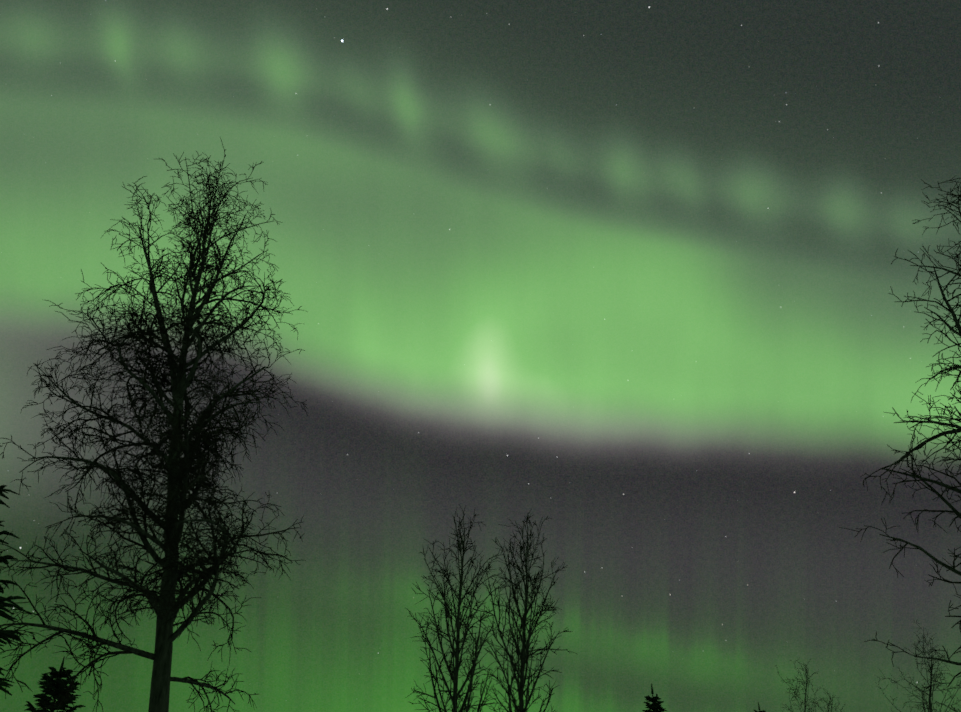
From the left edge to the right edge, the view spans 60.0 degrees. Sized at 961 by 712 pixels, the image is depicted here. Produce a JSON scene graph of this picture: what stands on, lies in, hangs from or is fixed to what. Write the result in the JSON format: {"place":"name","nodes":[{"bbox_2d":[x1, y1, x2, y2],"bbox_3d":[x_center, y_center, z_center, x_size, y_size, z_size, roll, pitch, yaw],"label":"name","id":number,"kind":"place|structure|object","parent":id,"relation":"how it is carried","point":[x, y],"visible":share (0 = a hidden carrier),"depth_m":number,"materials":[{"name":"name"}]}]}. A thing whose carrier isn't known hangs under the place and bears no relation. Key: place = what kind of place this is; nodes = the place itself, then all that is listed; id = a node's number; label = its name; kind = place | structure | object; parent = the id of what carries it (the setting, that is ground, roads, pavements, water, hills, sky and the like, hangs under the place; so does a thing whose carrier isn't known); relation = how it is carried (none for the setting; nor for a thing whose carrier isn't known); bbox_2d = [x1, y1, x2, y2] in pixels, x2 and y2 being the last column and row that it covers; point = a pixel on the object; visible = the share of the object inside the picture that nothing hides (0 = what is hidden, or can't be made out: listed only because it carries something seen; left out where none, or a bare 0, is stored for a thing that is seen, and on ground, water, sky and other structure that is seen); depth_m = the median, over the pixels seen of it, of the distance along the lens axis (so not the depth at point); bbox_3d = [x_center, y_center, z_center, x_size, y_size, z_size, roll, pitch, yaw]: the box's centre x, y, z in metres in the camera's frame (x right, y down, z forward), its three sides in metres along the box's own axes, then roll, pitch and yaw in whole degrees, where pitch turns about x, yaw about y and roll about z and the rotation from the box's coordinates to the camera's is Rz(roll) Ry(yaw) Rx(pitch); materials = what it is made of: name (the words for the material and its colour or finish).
{"place":"outdoors","nodes":[
{"label":"outdoors","id":0,"kind":"place"},
{"bbox_2d":[0,0,960,711],"label":"sky","id":1,"kind":"structure","parent":0,"point":[621,273],"materials":[{"name":"green"}]},
{"bbox_3d":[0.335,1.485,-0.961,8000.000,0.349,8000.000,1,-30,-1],"label":"snowy ground","id":2,"kind":"structure","parent":0,"visible":0},
{"bbox_2d":[0,445,32,695],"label":"spruce","id":3,"kind":"object","parent":2,"relation":"on","point":[5,635],"visible":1,"depth_m":9.24,"materials":[{"name":"black plant"}]},
{"bbox_2d":[24,656,85,711],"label":"spruce","id":4,"kind":"object","parent":2,"relation":"on","point":[55,687],"visible":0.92,"depth_m":13.69,"materials":[{"name":"black plant"}]},
{"bbox_2d":[0,137,307,711],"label":"birch","id":5,"kind":"object","parent":2,"relation":"on","point":[164,603],"visible":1,"depth_m":12.31,"materials":[{"name":"black plant"}]},
{"bbox_2d":[407,505,513,711],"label":"young birch","id":6,"kind":"object","parent":2,"relation":"on","point":[453,673],"visible":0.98,"depth_m":19.21,"materials":[{"name":"black plant"}]},
{"bbox_2d":[461,508,576,711],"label":"young birch","id":7,"kind":"object","parent":2,"relation":"on","point":[524,653],"visible":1,"depth_m":20.20,"materials":[{"name":"black plant"}]},
{"bbox_2d":[642,683,666,711],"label":"spruce","id":8,"kind":"object","parent":2,"relation":"on","point":[655,706],"visible":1,"depth_m":18.55,"materials":[{"name":"black plant"}]},
{"bbox_2d":[775,659,825,711],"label":"birch","id":9,"kind":"object","parent":2,"relation":"on","point":[805,704],"visible":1,"depth_m":30.23,"materials":[{"name":"black plant"}]},
{"bbox_2d":[807,688,845,711],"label":"birch","id":10,"kind":"object","parent":2,"relation":"on","point":[829,704],"visible":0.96,"depth_m":33.72,"materials":[{"name":"black plant"}]},
{"bbox_2d":[839,176,960,711],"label":"birch","id":11,"kind":"object","parent":2,"relation":"on","point":[914,474],"visible":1,"depth_m":10.54,"materials":[{"name":"black plant"}]},
{"bbox_2d":[875,620,960,711],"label":"birch","id":12,"kind":"object","parent":2,"relation":"on","point":[929,705],"visible":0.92,"depth_m":22.80,"materials":[{"name":"black plant"}]}
]}

